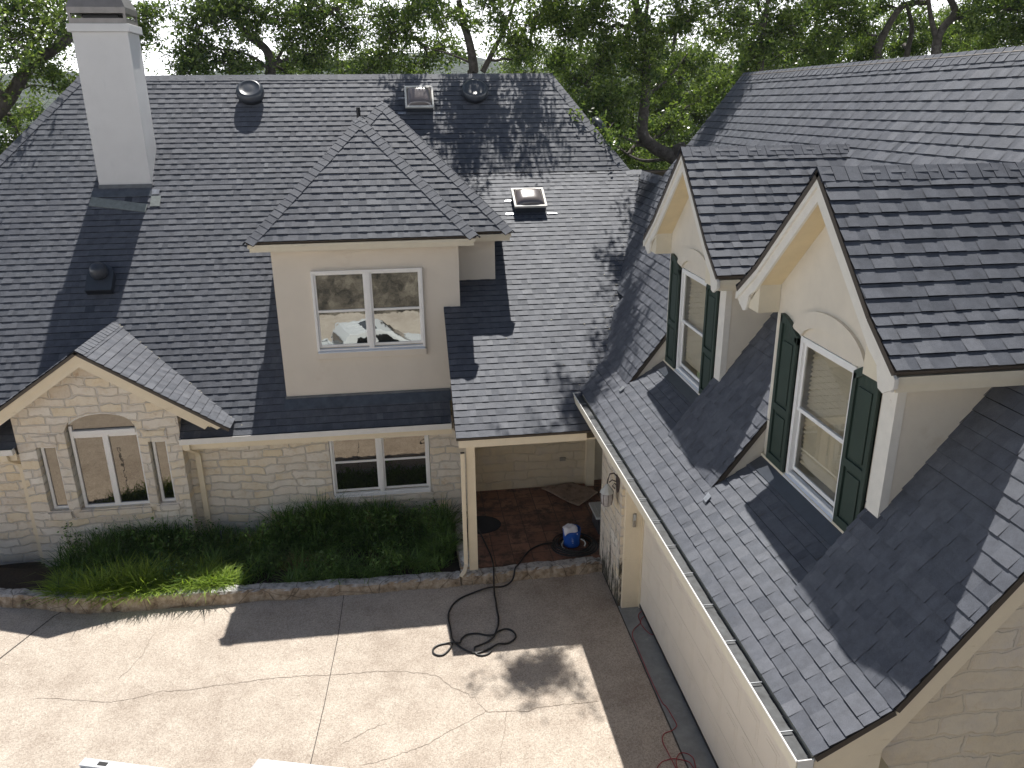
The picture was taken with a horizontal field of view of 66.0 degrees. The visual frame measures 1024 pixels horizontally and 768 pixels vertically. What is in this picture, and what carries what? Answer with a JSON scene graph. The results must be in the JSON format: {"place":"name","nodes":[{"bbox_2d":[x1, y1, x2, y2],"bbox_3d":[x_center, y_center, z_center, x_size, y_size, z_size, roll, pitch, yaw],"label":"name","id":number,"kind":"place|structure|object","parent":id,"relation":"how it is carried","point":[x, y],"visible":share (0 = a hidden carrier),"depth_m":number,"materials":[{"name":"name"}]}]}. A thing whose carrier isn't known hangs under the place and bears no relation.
{"place":"outdoors","nodes":[
{"label":"outdoors","id":0,"kind":"place"},
{"bbox_2d":[0,525,460,589],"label":"planting bed","id":1,"kind":"object","parent":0,"point":[12,575],"visible":0.2,"depth_m":14.21,"materials":[{"name":"soil"}]},
{"bbox_2d":[17,529,437,608],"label":"leafy grass","id":2,"kind":"structure","parent":1,"relation":"on","point":[128,578],"depth_m":13.61,"materials":[{"name":"green plant"}]},
{"bbox_2d":[30,486,467,601],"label":"tall grass","id":3,"kind":"structure","parent":1,"relation":"on","point":[426,552],"depth_m":14.69,"materials":[{"name":"green plant"}]},
{"bbox_2d":[276,548,424,572],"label":"dry grass","id":4,"kind":"structure","parent":1,"relation":"on","point":[303,562],"depth_m":14.32,"materials":[{"name":"plant"}]},
{"bbox_2d":[7,218,620,757],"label":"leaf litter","id":5,"kind":"object","parent":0,"point":[499,624],"visible":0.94,"depth_m":13.08,"materials":[{"name":"brown plant"}]},
{"bbox_2d":[0,571,688,767],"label":"driveway","id":6,"kind":"structure","parent":0,"point":[247,685],"depth_m":11.59,"materials":[{"name":"beige concrete"}]},
{"bbox_2d":[79,758,340,767],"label":"pickup truck","id":7,"kind":"object","parent":6,"relation":"on","point":[99,763],"visible":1,"depth_m":8.51,"materials":[{"name":"white metal"}]},
{"bbox_2d":[0,571,460,613],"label":"planter wall","id":8,"kind":"structure","parent":6,"relation":"on","point":[11,598],"depth_m":13.50,"materials":[{"name":"stone"}]},
{"bbox_2d":[452,511,469,569],"bbox_3d":[-0.952,3.043,15.090,0.271,0.300,2.100,-3,20,-7],"label":"porch edging","id":9,"kind":"object","parent":6,"relation":"on","point":[460,554],"visible":0.3,"depth_m":14.82,"materials":[{"name":"stone"}]},
{"bbox_2d":[432,527,499,655],"bbox_3d":[-0.541,3.469,13.804,0.952,0.269,3.737,2,20,8],"label":"hose","id":10,"kind":"object","parent":6,"relation":"on","point":[450,647],"visible":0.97,"depth_m":12.64,"materials":[{"name":"rubber"}]},
{"bbox_2d":[447,532,597,655],"bbox_3d":[0.138,3.443,13.791,1.423,0.314,3.771,12,23,32],"label":"hose","id":11,"kind":"object","parent":6,"relation":"on","point":[572,553],"visible":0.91,"depth_m":14.40,"materials":[{"name":"rubber"}]},
{"bbox_2d":[460,556,601,584],"bbox_3d":[0.356,3.364,14.189,2.550,0.253,0.299,-4,20,-9],"label":"porch step","id":12,"kind":"object","parent":6,"relation":"on","point":[557,568],"visible":0.95,"depth_m":14.11,"materials":[{"name":"stone"}]},
{"bbox_2d":[632,616,676,767],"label":"extension cord","id":13,"kind":"object","parent":6,"relation":"on","point":[657,693],"visible":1,"depth_m":11.20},
{"bbox_2d":[657,752,695,767],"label":"extension cord","id":14,"kind":"object","parent":6,"relation":"on","point":[680,759],"visible":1,"depth_m":10.17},
{"bbox_2d":[0,53,785,137],"bbox_3d":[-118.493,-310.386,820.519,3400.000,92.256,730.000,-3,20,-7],"label":"hills","id":15,"kind":"structure","parent":0,"point":[457,69],"depth_m":734.75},
{"bbox_2d":[0,0,1010,75],"label":"sky","id":16,"kind":"structure","parent":0,"point":[154,58],"materials":[{"name":"white"}]},
{"bbox_2d":[343,138,699,491],"bbox_3d":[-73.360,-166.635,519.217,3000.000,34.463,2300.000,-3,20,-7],"label":"ground","id":17,"kind":"structure","parent":0,"point":[698,374],"depth_m":25.54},
{"bbox_2d":[0,0,183,154],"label":"live oak","id":18,"kind":"object","parent":17,"relation":"on","point":[57,40],"visible":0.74,"depth_m":19.48,"materials":[{"name":"green plant"}]},
{"bbox_2d":[140,0,381,74],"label":"live oak","id":19,"kind":"object","parent":17,"relation":"on","point":[196,56],"visible":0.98,"depth_m":21.76,"materials":[{"name":"green plant"}]},
{"bbox_2d":[292,13,396,74],"bbox_3d":[-7.821,-10.464,38.638,5.730,14.121,4.107,-3,20,-7],"label":"woodland tree","id":20,"kind":"object","parent":17,"relation":"on","point":[344,64],"visible":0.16,"depth_m":36.25,"materials":[{"name":"green plant"}]},
{"bbox_2d":[335,0,591,73],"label":"live oak","id":21,"kind":"object","parent":17,"relation":"on","point":[394,24],"visible":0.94,"depth_m":22.25,"materials":[{"name":"green plant"}]},
{"bbox_2d":[0,0,1023,767],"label":"house","id":22,"kind":"structure","parent":17,"relation":"on","point":[358,288],"depth_m":13.59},
{"bbox_2d":[41,447,68,508],"bbox_3d":[-8.373,1.704,14.504,0.300,1.280,0.050,-3,20,-7],"label":"window","id":23,"kind":"structure","parent":22,"relation":"in","point":[49,454],"depth_m":14.51,"materials":[{"name":"glass"}]},
{"bbox_2d":[68,413,149,507],"bbox_3d":[-7.398,1.373,14.511,1.190,1.920,0.100,-3,20,-7],"label":"window","id":24,"kind":"structure","parent":22,"relation":"in","point":[106,447],"depth_m":14.53,"materials":[{"name":"glass"}]},
{"bbox_2d":[152,441,175,500],"bbox_3d":[-6.480,1.606,14.740,0.280,1.270,0.050,-3,20,-7],"label":"window","id":25,"kind":"structure","parent":22,"relation":"in","point":[160,450],"depth_m":14.74,"materials":[{"name":"glass"}]},
{"bbox_2d":[310,267,426,359],"bbox_3d":[-2.621,-1.285,14.535,2.030,1.660,0.100,-3,20,-7],"label":"window","id":26,"kind":"structure","parent":22,"relation":"in","point":[357,307],"depth_m":14.54,"materials":[{"name":"glass"}]},
{"bbox_2d":[329,435,433,503],"bbox_3d":[-2.580,1.569,15.493,2.020,1.560,0.120,-3,20,-7],"label":"window","id":27,"kind":"structure","parent":22,"relation":"in","point":[392,462],"depth_m":15.56,"materials":[{"name":"glass"}]},
{"bbox_2d":[674,268,706,393],"bbox_3d":[2.634,-0.786,11.370,0.175,1.595,1.060,-3,20,-7],"label":"window","id":28,"kind":"structure","parent":22,"relation":"in","point":[695,322],"depth_m":11.58,"materials":[{"name":"plastic"}]},
{"bbox_2d":[639,520,789,767],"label":"garage door","id":29,"kind":"structure","parent":22,"relation":"in","point":[733,731],"depth_m":10.39,"materials":[{"name":"paint"}]},
{"bbox_2d":[783,336,857,521],"bbox_3d":[3.125,0.424,7.935,0.175,1.595,1.060,-3,20,-7],"label":"window","id":30,"kind":"structure","parent":22,"relation":"in","point":[826,413],"depth_m":8.05,"materials":[{"name":"plastic"}]},
{"bbox_2d":[477,33,579,88],"bbox_3d":[0.849,-10.862,39.453,5.176,14.149,4.560,-15,24,-34],"label":"woodland tree","id":31,"kind":"object","parent":17,"relation":"on","point":[515,68],"visible":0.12,"depth_m":37.16,"materials":[{"name":"green plant"}]},
{"bbox_2d":[525,23,638,143],"bbox_3d":[2.810,-8.228,33.023,6.555,13.431,6.235,-3,20,-7],"label":"woodland tree","id":32,"kind":"object","parent":17,"relation":"on","point":[580,54],"visible":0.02,"depth_m":30.47,"materials":[{"name":"green plant"}]},
{"bbox_2d":[516,0,750,169],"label":"live oak","id":33,"kind":"object","parent":17,"relation":"on","point":[607,55],"visible":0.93,"depth_m":22.02,"materials":[{"name":"green plant"}]},
{"bbox_2d":[575,10,692,169],"bbox_3d":[5.029,-8.602,33.850,6.303,13.540,5.603,-3,20,-7],"label":"woodland tree","id":34,"kind":"object","parent":17,"relation":"on","point":[635,134],"visible":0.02,"depth_m":32.70,"materials":[{"name":"green plant"}]},
{"bbox_2d":[622,33,728,169],"bbox_3d":[6.732,-7.605,31.436,6.193,13.234,5.499,-3,20,-7],"label":"woodland tree","id":35,"kind":"object","parent":17,"relation":"on","point":[665,104],"visible":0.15,"depth_m":29.83,"materials":[{"name":"green plant"}]},
{"bbox_2d":[689,8,801,87],"bbox_3d":[10.451,-9.190,34.687,6.804,13.982,4.684,-9,21,-23],"label":"woodland tree","id":36,"kind":"object","parent":17,"relation":"on","point":[717,52],"visible":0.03,"depth_m":32.30,"materials":[{"name":"green plant"}]},
{"bbox_2d":[666,0,861,99],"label":"live oak","id":37,"kind":"object","parent":17,"relation":"on","point":[763,48],"visible":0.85,"depth_m":23.03,"materials":[{"name":"green plant"}]},
{"bbox_2d":[774,6,878,68],"bbox_3d":[13.604,-9.802,36.448,7.156,13.900,4.548,-16,25,-37],"label":"woodland tree","id":38,"kind":"object","parent":17,"relation":"on","point":[821,52],"visible":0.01,"depth_m":34.55,"materials":[{"name":"green plant"}]},
{"bbox_2d":[801,0,948,63],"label":"live oak","id":39,"kind":"object","parent":17,"relation":"on","point":[869,46],"visible":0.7,"depth_m":24.75,"materials":[{"name":"green plant"}]},
{"bbox_2d":[851,3,939,60],"bbox_3d":[18.798,-11.408,39.339,7.241,14.898,5.134,-3,20,-7],"label":"woodland tree","id":40,"kind":"object","parent":17,"relation":"on","point":[893,38],"visible":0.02,"depth_m":36.74,"materials":[{"name":"green plant"}]},
{"bbox_2d":[912,0,1023,54],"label":"live oak","id":41,"kind":"object","parent":17,"relation":"on","point":[1005,24],"visible":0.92,"depth_m":23.57,"materials":[{"name":"green plant"}]},
{"bbox_2d":[934,6,1014,49],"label":"woodland tree","id":42,"kind":"object","parent":17,"relation":"on","point":[978,35],"depth_m":33.84,"materials":[{"name":"green plant"}]},
{"bbox_2d":[466,479,601,567],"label":"porch floor","id":43,"kind":"structure","parent":0,"point":[529,518],"depth_m":15.59,"materials":[{"name":"tile"}]},
{"bbox_2d":[467,516,500,533],"bbox_3d":[-0.623,2.772,15.544,0.820,0.018,0.697,-3,20,-7],"label":"round mat","id":44,"kind":"object","parent":43,"relation":"on","point":[487,524],"visible":0.71,"depth_m":15.53,"materials":[{"name":"black rubber"}]},
{"bbox_2d":[541,482,597,505],"bbox_3d":[1.265,2.278,16.747,0.729,0.076,1.095,-17,25,-39],"label":"rug","id":45,"kind":"object","parent":43,"relation":"on","point":[575,494],"visible":1,"depth_m":16.67,"materials":[{"name":"brown fabric"}]},
{"bbox_2d":[562,524,585,547],"bbox_3d":[1.128,2.849,14.737,0.450,0.335,0.372,-3,20,-7],"label":"bucket","id":46,"kind":"object","parent":43,"relation":"on","point":[571,540],"visible":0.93,"depth_m":14.64,"materials":[{"name":"blue plastic"}]},
{"bbox_2d":[563,523,577,535],"bbox_3d":[1.078,2.688,14.645,0.270,0.180,0.240,-3,20,-7],"label":"cloth","id":47,"kind":"object","parent":46,"relation":"on","point":[569,528],"visible":1,"depth_m":14.57,"materials":[{"name":"white fabric"}]},
{"bbox_2d":[589,502,600,533],"bbox_3d":[1.843,2.601,15.350,0.580,0.420,0.630,-3,20,-7],"label":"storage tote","id":48,"kind":"object","parent":43,"relation":"on","point":[595,507],"visible":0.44,"depth_m":15.26,"materials":[{"name":"plastic"}]},
{"bbox_2d":[618,606,716,767],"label":"garage apron","id":49,"kind":"object","parent":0,"point":[688,737],"visible":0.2,"depth_m":11.32,"materials":[{"name":"grey concrete"}]}
]}

